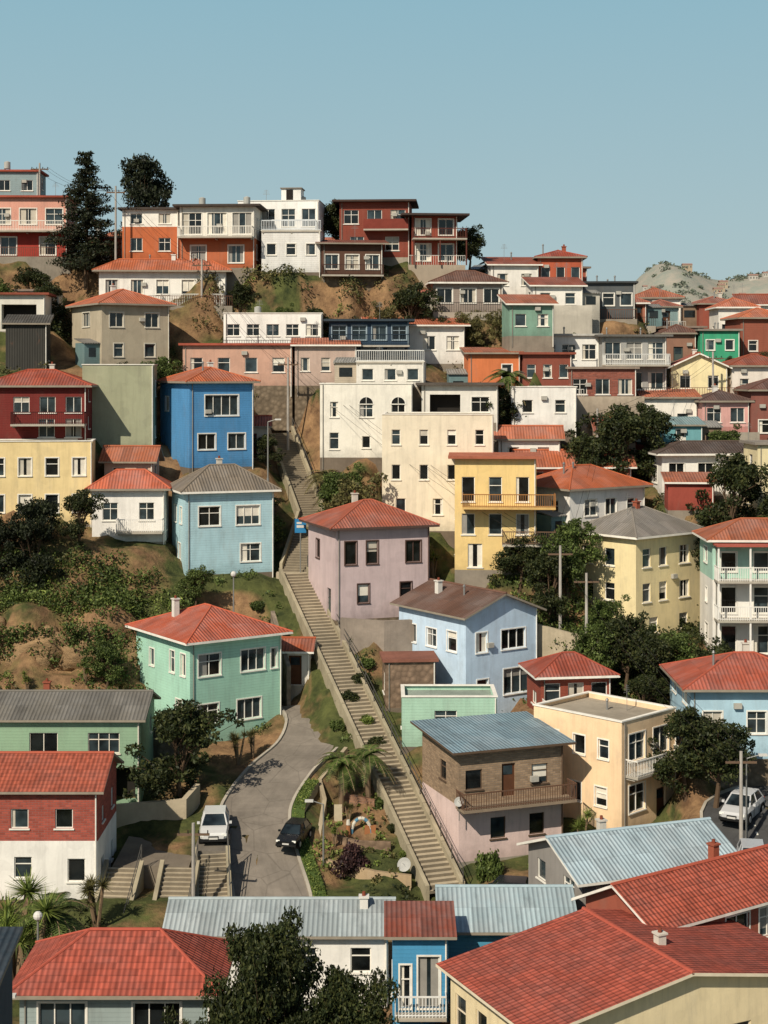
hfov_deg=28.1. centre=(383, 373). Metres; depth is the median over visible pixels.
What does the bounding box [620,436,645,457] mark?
windows
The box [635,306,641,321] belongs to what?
windows
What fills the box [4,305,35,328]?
windows
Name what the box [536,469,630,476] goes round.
walls
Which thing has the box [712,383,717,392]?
chimney
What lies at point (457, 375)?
annex
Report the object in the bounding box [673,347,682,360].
windows
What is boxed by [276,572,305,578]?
stair landing
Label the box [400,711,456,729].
windows
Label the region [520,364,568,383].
windows
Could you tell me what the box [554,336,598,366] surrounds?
walls
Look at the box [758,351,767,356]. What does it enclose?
broadleaf tree
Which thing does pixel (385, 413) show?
roof
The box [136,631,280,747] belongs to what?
walls
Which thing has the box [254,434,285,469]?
broadleaf tree
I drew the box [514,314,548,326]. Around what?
windows
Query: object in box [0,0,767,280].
sky
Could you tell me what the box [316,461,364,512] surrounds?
broadleaf tree
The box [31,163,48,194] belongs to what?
utility pole
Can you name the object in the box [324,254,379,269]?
windows
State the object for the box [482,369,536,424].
palm tree
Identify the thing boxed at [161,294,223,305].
balcony
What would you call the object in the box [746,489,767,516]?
broadleaf tree
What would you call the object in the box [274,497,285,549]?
broadleaf tree
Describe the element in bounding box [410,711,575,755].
roof
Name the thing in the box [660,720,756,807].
broadleaf tree
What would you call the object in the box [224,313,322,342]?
walls
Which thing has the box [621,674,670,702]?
broadleaf tree
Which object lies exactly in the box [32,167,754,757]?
overhead wires
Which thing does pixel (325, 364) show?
windows
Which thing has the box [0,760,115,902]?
walls
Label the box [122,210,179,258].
walls
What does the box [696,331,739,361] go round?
walls
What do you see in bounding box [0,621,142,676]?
bushes
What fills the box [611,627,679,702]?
broadleaf tree
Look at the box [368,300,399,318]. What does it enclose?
broadleaf tree
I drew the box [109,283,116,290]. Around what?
chimney
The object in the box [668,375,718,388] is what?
windows
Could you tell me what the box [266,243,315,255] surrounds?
windows
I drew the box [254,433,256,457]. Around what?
windows
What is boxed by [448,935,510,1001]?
walls
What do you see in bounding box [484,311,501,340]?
broadleaf tree
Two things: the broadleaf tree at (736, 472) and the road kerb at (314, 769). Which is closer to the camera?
the road kerb at (314, 769)
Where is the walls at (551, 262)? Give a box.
[536,258,582,280]
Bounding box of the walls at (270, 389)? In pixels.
[183,345,294,429]
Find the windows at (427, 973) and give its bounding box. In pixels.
[391,955,448,1009]
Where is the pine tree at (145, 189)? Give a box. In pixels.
[114,153,175,235]
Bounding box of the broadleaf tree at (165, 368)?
[140,356,183,410]
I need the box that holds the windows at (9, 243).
[0,207,74,255]
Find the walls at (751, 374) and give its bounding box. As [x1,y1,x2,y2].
[728,367,767,394]
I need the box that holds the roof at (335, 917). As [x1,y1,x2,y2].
[162,896,395,938]
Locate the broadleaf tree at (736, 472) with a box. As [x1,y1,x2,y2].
[685,452,767,527]
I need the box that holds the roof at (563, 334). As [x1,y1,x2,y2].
[554,327,595,335]
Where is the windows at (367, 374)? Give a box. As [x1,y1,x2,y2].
[361,369,425,380]
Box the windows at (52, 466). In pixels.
[0,457,85,513]
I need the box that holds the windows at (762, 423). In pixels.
[758,419,767,433]
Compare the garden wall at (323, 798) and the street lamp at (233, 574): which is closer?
the garden wall at (323, 798)
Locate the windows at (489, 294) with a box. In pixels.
[436,288,499,303]
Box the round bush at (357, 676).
[351,672,372,685]
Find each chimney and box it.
[42,678,51,688]
[49,362,55,368]
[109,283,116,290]
[171,252,175,259]
[171,595,180,616]
[207,360,213,366]
[215,456,222,463]
[350,490,358,502]
[359,891,368,908]
[434,577,443,593]
[595,815,607,829]
[632,498,640,508]
[652,927,667,944]
[706,839,720,857]
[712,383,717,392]
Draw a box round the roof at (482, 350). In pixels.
[459,347,523,353]
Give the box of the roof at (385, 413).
[381,412,493,414]
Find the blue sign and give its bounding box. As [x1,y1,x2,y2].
[295,519,305,572]
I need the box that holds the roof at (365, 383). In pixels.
[319,383,412,383]
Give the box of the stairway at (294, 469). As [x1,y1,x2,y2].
[269,418,325,517]
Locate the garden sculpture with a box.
[334,804,375,837]
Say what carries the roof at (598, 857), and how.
on the walls at (556, 871)
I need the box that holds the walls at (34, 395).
[0,387,91,439]
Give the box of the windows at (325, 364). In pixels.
[294,358,330,376]
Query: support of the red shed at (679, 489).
on the hillside terrain at (224, 771)
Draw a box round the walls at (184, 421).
[160,383,253,473]
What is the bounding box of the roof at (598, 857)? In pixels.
[516,817,736,887]
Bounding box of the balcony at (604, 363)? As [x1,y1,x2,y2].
[602,354,670,367]
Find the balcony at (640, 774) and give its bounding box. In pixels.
[625,744,681,781]
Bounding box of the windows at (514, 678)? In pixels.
[411,623,526,695]
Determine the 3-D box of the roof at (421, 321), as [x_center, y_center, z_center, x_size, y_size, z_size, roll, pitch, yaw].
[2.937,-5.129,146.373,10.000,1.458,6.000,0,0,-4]
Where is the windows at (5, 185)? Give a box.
[0,178,43,190]
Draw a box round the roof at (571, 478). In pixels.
[536,462,652,491]
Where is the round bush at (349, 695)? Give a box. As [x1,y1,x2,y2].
[339,690,359,701]
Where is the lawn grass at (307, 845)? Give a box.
[293,777,327,895]
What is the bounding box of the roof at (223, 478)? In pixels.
[170,463,281,493]
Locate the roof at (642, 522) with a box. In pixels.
[579,493,703,539]
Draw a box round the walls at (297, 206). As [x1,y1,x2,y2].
[238,201,324,257]
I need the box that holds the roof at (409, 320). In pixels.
[323,302,414,322]
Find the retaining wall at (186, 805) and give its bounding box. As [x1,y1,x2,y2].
[116,784,199,827]
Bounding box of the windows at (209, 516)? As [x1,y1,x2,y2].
[173,503,261,562]
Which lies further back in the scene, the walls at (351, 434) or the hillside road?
the walls at (351, 434)
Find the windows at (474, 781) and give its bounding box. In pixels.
[438,759,549,840]
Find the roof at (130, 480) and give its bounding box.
[84,469,171,490]
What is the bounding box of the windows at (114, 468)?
[113,464,156,473]
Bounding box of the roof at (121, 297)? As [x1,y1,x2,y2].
[65,289,176,307]
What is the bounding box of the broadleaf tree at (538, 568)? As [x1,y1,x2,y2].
[523,548,577,626]
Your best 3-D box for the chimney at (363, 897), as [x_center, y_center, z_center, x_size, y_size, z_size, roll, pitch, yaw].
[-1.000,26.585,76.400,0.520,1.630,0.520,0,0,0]
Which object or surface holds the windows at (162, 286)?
attached to the walls at (149, 278)
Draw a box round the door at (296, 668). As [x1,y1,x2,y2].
[289,655,301,683]
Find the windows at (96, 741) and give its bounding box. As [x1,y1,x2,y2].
[30,730,152,796]
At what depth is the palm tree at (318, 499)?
126.26 m
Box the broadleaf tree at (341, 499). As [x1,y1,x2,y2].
[322,472,387,508]
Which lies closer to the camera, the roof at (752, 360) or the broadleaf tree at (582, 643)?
the broadleaf tree at (582, 643)
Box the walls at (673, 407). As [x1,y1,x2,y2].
[644,399,696,415]
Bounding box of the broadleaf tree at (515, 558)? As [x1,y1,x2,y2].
[487,533,541,593]
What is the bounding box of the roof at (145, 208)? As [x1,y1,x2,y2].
[117,207,179,210]
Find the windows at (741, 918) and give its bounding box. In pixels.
[725,905,767,937]
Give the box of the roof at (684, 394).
[636,371,701,398]
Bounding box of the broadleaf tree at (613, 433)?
[575,403,665,479]
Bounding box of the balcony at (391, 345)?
[329,334,409,359]
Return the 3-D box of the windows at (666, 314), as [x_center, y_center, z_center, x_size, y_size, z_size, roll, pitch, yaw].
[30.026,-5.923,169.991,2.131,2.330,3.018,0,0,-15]
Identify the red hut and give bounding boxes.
[254,415,272,464]
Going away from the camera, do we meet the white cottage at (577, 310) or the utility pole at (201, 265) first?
the utility pole at (201, 265)
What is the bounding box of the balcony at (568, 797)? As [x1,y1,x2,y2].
[456,778,576,814]
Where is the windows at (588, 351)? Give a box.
[554,344,595,359]
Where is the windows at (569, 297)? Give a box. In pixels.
[529,292,575,304]
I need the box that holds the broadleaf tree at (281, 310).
[272,302,294,312]
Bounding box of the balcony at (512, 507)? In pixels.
[462,493,555,547]
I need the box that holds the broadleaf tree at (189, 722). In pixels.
[116,698,244,800]
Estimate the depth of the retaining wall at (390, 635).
111.95 m
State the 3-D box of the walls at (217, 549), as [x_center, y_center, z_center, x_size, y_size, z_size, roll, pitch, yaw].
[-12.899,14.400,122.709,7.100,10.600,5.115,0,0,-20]
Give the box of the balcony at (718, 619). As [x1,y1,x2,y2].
[713,543,767,650]
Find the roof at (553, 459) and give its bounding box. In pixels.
[512,449,636,468]
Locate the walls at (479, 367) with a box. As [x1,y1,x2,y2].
[464,354,519,385]
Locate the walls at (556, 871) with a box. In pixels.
[528,841,609,910]
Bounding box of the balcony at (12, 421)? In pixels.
[10,411,86,427]
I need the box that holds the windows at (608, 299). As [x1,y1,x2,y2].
[602,292,632,305]
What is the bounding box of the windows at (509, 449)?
[507,447,548,451]
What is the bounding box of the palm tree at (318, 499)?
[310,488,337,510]
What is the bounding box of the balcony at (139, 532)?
[116,518,162,535]
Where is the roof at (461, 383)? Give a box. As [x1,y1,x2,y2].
[416,382,503,384]
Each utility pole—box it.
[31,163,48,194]
[106,186,124,259]
[177,823,209,895]
[192,259,210,297]
[278,357,297,449]
[548,545,572,629]
[574,573,598,632]
[589,408,607,437]
[703,352,722,385]
[725,751,756,839]
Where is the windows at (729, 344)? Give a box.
[706,339,734,350]
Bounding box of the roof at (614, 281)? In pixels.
[583,275,637,284]
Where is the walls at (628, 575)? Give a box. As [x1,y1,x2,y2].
[577,534,699,636]
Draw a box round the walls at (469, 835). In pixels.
[422,732,562,868]
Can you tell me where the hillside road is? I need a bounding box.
[224,705,333,895]
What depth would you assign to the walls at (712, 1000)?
65.57 m
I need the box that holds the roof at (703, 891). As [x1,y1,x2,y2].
[571,844,767,926]
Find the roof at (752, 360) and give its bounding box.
[721,354,767,366]
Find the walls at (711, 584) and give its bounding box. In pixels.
[700,539,767,653]
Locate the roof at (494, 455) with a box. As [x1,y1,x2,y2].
[448,452,542,458]
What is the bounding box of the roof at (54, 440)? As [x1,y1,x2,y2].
[0,438,95,441]
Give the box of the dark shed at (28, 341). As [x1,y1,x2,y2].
[2,314,53,369]
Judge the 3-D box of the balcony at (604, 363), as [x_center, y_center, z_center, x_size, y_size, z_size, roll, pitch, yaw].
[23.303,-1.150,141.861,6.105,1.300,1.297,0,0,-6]
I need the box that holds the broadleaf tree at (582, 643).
[569,622,620,679]
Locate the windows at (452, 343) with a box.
[423,336,459,350]
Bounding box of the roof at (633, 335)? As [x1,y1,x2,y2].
[594,327,672,336]
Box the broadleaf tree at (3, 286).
[0,278,13,291]
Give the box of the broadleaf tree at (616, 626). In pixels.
[587,609,652,695]
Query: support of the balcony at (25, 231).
attached to the walls at (29, 241)
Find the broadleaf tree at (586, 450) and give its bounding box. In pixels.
[562,429,620,472]
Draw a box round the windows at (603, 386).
[573,379,632,394]
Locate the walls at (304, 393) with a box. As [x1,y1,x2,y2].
[295,346,356,429]
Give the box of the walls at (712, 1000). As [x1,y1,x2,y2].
[451,976,767,1023]
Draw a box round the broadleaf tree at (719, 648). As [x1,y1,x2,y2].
[693,635,734,657]
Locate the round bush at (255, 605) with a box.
[249,599,264,612]
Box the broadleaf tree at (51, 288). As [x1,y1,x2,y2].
[32,281,68,323]
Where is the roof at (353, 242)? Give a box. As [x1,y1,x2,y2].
[315,224,388,243]
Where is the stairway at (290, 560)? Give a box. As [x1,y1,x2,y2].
[279,506,323,571]
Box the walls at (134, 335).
[72,304,168,363]
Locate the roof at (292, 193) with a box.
[237,187,324,205]
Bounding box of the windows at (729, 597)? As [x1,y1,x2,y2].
[703,544,767,654]
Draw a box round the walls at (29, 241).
[0,198,77,256]
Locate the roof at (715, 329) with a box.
[694,322,743,330]
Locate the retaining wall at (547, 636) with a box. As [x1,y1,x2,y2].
[537,624,611,657]
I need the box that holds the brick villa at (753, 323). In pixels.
[720,307,767,356]
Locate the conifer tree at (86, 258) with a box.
[44,151,121,289]
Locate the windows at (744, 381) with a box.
[740,379,748,385]
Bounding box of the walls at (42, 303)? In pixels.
[0,295,50,331]
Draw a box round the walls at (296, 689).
[281,654,311,703]
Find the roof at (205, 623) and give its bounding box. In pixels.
[125,603,292,645]
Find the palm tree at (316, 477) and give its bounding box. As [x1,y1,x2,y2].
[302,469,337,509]
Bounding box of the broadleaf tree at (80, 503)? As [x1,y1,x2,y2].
[50,488,108,550]
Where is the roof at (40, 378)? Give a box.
[0,369,97,386]
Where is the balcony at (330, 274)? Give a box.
[322,264,383,277]
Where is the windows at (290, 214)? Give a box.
[261,209,322,228]
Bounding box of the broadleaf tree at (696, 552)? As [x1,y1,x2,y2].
[690,538,699,570]
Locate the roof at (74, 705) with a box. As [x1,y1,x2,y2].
[0,689,160,721]
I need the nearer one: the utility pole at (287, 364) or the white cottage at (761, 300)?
the utility pole at (287, 364)
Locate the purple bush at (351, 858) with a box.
[328,840,370,878]
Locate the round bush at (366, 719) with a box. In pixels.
[359,713,374,723]
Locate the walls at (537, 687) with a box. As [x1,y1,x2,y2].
[527,674,610,709]
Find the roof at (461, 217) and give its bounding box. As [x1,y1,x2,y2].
[400,213,469,221]
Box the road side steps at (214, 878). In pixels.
[195,830,231,895]
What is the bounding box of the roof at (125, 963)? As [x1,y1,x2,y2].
[12,927,232,999]
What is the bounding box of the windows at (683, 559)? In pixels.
[583,544,690,633]
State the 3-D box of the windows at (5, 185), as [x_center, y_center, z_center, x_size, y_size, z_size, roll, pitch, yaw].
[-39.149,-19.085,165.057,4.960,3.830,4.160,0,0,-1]
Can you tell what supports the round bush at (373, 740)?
on the hillside terrain at (224, 771)
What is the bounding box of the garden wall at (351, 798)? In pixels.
[344,793,375,806]
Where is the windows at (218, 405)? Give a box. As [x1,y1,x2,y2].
[164,394,245,450]
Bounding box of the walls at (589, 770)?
[534,693,675,828]
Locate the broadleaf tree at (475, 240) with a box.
[452,224,486,269]
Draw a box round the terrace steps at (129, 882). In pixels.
[95,844,143,912]
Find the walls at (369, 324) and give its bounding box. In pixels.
[329,321,408,359]
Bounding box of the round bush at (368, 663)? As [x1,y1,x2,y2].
[359,657,374,669]
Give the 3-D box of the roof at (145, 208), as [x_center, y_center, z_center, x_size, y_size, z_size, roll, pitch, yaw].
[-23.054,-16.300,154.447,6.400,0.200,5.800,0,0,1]
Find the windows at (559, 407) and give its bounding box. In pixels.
[522,400,566,413]
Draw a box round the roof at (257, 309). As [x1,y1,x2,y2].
[223,299,323,314]
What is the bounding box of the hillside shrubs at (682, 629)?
[0,255,767,936]
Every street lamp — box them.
[33,911,42,939]
[231,571,235,611]
[267,419,280,480]
[305,799,323,864]
[745,753,767,837]
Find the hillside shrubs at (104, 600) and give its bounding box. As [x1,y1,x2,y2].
[0,268,665,879]
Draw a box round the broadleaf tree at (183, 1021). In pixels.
[177,1016,214,1023]
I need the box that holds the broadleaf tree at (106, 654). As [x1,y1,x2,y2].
[76,640,130,688]
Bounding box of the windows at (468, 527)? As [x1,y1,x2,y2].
[454,477,536,568]
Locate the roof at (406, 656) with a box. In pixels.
[379,651,438,662]
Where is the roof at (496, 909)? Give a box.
[433,884,576,934]
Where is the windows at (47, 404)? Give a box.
[13,389,90,437]
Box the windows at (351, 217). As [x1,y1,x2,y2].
[343,210,404,250]
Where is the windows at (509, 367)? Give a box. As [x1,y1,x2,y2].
[501,364,512,378]
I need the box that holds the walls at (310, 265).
[262,231,322,276]
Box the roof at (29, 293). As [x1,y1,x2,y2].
[0,292,55,296]
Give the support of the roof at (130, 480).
on the walls at (128, 502)
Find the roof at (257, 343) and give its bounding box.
[178,326,295,345]
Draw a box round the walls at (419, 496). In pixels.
[382,413,493,548]
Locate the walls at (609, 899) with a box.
[586,888,767,936]
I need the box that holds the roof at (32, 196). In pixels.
[0,182,78,203]
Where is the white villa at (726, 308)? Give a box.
[705,287,760,328]
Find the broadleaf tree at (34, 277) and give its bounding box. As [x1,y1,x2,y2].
[11,266,51,288]
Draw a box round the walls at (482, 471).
[455,459,535,587]
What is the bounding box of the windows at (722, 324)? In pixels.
[712,323,724,328]
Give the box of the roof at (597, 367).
[565,359,639,368]
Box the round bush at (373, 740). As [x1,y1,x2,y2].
[367,735,387,746]
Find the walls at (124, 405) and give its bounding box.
[82,365,156,447]
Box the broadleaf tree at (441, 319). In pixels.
[429,316,451,322]
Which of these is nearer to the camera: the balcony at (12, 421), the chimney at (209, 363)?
the balcony at (12, 421)
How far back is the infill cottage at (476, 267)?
163.52 m
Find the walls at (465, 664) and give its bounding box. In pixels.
[399,596,536,712]
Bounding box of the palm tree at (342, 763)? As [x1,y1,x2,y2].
[315,751,365,812]
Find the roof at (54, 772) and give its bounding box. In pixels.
[0,751,123,793]
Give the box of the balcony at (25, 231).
[0,220,63,233]
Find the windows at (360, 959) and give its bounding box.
[298,948,389,989]
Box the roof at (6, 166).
[0,161,48,176]
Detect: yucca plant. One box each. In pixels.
[0,867,55,980]
[10,888,68,965]
[21,669,31,688]
[76,873,115,926]
[80,661,90,685]
[115,680,127,688]
[229,727,252,765]
[245,726,259,757]
[329,821,341,845]
[342,801,354,819]
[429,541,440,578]
[567,807,596,831]
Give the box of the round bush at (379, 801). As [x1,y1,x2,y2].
[375,797,383,807]
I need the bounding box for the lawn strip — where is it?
[291,779,326,895]
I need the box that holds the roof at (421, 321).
[361,314,470,325]
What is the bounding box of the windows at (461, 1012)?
[457,994,749,1023]
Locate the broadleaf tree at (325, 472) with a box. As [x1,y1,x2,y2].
[319,471,329,500]
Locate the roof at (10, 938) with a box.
[0,927,22,984]
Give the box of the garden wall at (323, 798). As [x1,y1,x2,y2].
[318,747,347,835]
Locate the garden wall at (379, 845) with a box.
[333,834,390,851]
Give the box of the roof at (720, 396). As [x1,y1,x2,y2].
[694,390,754,401]
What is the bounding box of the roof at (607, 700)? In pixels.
[533,685,676,722]
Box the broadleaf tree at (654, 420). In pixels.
[615,401,682,482]
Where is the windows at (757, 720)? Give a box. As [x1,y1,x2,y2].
[671,681,767,734]
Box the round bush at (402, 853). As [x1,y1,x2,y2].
[399,850,405,856]
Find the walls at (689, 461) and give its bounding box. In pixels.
[648,456,737,496]
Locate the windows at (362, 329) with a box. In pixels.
[331,325,406,359]
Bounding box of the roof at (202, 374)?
[157,361,260,382]
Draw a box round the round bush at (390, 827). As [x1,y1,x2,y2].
[386,823,394,832]
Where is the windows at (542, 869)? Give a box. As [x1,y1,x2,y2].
[535,858,605,889]
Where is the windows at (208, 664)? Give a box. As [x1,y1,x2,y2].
[148,646,278,722]
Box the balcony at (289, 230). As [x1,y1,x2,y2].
[261,220,320,233]
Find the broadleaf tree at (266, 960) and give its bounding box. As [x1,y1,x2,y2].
[160,905,334,1023]
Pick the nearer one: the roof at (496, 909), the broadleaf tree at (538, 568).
the roof at (496, 909)
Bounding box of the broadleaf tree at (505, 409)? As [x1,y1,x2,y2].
[478,382,525,424]
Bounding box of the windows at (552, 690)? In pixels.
[531,682,606,703]
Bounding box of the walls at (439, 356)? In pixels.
[409,326,464,373]
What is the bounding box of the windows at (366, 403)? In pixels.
[328,396,405,449]
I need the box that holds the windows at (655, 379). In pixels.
[605,342,664,389]
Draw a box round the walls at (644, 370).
[599,337,666,395]
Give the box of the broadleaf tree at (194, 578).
[174,564,215,604]
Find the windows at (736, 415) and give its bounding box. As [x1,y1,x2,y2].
[707,408,745,422]
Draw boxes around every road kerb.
[220,706,337,895]
[700,785,743,817]
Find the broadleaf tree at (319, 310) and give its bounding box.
[304,306,331,328]
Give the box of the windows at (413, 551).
[315,538,421,611]
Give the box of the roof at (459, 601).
[390,578,546,620]
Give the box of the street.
[703,785,767,848]
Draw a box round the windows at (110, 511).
[101,503,167,530]
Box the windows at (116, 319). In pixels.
[82,311,159,357]
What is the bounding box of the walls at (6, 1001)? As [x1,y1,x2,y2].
[0,959,11,1023]
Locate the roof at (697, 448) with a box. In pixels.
[640,426,751,455]
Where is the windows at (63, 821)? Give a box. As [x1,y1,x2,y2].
[9,788,114,883]
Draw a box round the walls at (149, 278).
[99,271,226,305]
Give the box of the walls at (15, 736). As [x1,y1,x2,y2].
[0,697,153,803]
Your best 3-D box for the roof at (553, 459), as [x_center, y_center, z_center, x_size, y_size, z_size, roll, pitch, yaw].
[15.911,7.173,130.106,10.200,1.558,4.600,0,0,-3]
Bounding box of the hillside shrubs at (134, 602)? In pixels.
[0,542,707,809]
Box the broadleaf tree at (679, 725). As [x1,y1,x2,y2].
[645,706,732,801]
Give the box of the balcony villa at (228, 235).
[172,196,266,302]
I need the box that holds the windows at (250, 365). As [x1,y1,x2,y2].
[190,358,285,372]
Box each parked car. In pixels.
[197,805,231,843]
[275,817,311,848]
[488,875,527,883]
[719,786,764,825]
[736,838,764,850]
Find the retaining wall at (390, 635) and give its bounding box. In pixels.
[340,617,413,654]
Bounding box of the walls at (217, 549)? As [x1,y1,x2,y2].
[172,492,273,577]
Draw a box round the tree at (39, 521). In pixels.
[1,496,64,589]
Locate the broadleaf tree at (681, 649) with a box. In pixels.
[649,623,698,662]
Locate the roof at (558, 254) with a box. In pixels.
[532,244,587,259]
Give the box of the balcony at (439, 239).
[412,228,466,264]
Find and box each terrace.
[0,247,70,281]
[91,295,232,322]
[112,836,191,888]
[222,340,290,342]
[360,357,417,359]
[408,255,464,288]
[577,396,643,436]
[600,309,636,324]
[636,387,678,392]
[661,486,746,506]
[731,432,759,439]
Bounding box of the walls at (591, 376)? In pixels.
[568,369,635,395]
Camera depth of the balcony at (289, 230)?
150.38 m
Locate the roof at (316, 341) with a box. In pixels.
[290,321,360,345]
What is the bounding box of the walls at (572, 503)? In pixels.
[536,487,644,523]
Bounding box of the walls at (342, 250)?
[321,244,382,291]
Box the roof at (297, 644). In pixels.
[281,636,316,653]
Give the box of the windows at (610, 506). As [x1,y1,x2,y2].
[536,497,635,516]
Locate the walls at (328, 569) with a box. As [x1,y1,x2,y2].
[308,524,428,627]
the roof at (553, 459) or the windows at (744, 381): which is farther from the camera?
the windows at (744, 381)
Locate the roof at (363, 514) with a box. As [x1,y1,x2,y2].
[298,499,439,530]
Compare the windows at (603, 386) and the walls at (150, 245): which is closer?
the windows at (603, 386)
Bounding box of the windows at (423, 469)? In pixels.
[381,430,484,515]
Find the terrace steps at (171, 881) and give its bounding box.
[152,844,199,899]
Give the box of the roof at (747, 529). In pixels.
[692,517,767,541]
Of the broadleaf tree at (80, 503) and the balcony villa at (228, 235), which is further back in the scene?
the balcony villa at (228, 235)
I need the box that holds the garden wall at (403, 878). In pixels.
[319,857,411,889]
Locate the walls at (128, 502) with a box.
[92,491,168,543]
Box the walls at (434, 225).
[410,216,456,264]
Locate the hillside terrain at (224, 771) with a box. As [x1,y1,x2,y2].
[0,261,767,1023]
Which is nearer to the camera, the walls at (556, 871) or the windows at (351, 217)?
the walls at (556, 871)
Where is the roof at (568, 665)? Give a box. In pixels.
[518,651,620,679]
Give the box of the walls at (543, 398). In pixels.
[505,387,576,448]
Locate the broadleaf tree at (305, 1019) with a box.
[267,1000,324,1023]
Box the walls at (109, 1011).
[20,1000,211,1023]
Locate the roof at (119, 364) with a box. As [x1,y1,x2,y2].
[82,364,157,364]
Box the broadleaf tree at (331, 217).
[323,198,338,239]
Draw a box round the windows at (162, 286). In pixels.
[105,279,219,294]
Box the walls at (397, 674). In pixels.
[382,662,435,712]
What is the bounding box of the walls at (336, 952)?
[225,939,387,1009]
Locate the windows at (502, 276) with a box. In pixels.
[497,274,531,285]
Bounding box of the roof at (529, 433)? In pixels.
[494,425,564,440]
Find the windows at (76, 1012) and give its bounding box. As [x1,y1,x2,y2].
[36,1001,181,1023]
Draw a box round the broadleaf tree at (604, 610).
[582,594,629,632]
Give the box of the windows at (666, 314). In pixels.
[662,311,669,325]
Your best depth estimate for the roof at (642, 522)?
116.94 m
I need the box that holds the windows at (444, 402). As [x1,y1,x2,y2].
[421,394,489,411]
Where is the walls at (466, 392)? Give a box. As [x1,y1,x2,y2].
[422,385,497,451]
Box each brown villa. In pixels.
[332,199,418,265]
[732,378,767,439]
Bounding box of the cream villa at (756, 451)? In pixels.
[739,440,767,515]
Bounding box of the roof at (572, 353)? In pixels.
[519,339,575,354]
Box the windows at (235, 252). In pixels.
[182,212,261,263]
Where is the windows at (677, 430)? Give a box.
[675,428,685,440]
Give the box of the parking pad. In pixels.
[195,832,231,853]
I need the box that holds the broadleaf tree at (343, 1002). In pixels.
[293,964,400,1023]
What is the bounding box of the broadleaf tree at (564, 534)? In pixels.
[535,517,607,598]
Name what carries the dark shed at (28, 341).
on the hillside terrain at (224, 771)
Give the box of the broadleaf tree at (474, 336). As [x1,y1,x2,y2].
[454,310,488,346]
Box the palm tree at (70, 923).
[15,891,94,963]
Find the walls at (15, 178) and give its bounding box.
[0,172,45,194]
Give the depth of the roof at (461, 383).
130.24 m
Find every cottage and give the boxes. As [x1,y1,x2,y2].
[13,283,67,314]
[88,229,121,263]
[98,445,164,475]
[418,270,508,331]
[471,265,484,271]
[481,248,542,293]
[497,294,558,378]
[521,262,600,333]
[583,266,590,280]
[587,417,658,457]
[635,288,696,325]
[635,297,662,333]
[651,285,685,325]
[652,318,698,362]
[656,326,707,330]
[659,416,722,443]
[659,639,767,788]
[667,339,739,394]
[691,291,726,328]
[731,293,767,309]
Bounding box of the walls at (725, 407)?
[697,402,748,431]
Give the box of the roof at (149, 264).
[91,254,232,274]
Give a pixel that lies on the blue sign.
(300, 527)
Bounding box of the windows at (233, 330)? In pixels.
[226,324,318,336]
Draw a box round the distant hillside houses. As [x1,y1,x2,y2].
[642,263,767,293]
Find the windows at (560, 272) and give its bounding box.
[541,267,579,277]
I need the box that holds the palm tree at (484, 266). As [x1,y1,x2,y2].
[477,262,486,272]
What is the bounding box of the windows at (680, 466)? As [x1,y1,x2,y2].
[651,462,714,483]
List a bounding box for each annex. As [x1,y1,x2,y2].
[74,338,100,367]
[333,346,426,411]
[384,901,456,1023]
[400,684,497,754]
[446,369,467,381]
[536,510,566,555]
[707,375,730,391]
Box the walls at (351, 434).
[320,384,411,489]
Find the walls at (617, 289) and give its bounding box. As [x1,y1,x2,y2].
[583,283,634,318]
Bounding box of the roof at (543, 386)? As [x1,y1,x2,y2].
[508,386,577,386]
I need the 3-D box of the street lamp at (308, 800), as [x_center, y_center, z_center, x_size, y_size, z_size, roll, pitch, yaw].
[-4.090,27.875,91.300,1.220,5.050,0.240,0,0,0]
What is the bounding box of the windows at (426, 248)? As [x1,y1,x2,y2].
[415,218,453,261]
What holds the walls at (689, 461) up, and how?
on the hillside terrain at (224, 771)
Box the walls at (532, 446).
[498,441,559,451]
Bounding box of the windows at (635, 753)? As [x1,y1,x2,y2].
[554,723,669,815]
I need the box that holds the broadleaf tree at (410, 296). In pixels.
[389,281,443,318]
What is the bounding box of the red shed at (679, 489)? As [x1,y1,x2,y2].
[660,472,713,519]
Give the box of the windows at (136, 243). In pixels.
[129,214,170,251]
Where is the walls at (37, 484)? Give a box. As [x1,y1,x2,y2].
[0,440,94,526]
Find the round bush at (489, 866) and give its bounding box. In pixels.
[475,848,504,883]
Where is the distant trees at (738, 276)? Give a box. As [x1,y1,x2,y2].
[642,260,767,302]
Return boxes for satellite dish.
[397,857,410,872]
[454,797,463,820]
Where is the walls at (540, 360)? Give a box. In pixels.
[521,354,571,385]
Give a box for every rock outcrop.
[0,616,5,663]
[0,625,68,668]
[57,622,99,670]
[111,639,139,680]
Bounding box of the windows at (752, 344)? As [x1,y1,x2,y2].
[748,340,757,351]
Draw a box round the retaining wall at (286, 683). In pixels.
[271,611,290,705]
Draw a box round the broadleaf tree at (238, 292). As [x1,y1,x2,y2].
[227,280,259,312]
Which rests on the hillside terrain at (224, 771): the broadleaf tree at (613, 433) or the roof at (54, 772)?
the broadleaf tree at (613, 433)
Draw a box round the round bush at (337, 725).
[329,719,344,731]
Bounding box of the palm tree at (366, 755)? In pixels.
[345,744,396,797]
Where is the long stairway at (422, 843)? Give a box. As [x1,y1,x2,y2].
[279,555,464,900]
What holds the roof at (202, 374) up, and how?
on the walls at (184, 421)
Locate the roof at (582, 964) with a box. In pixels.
[436,907,767,1023]

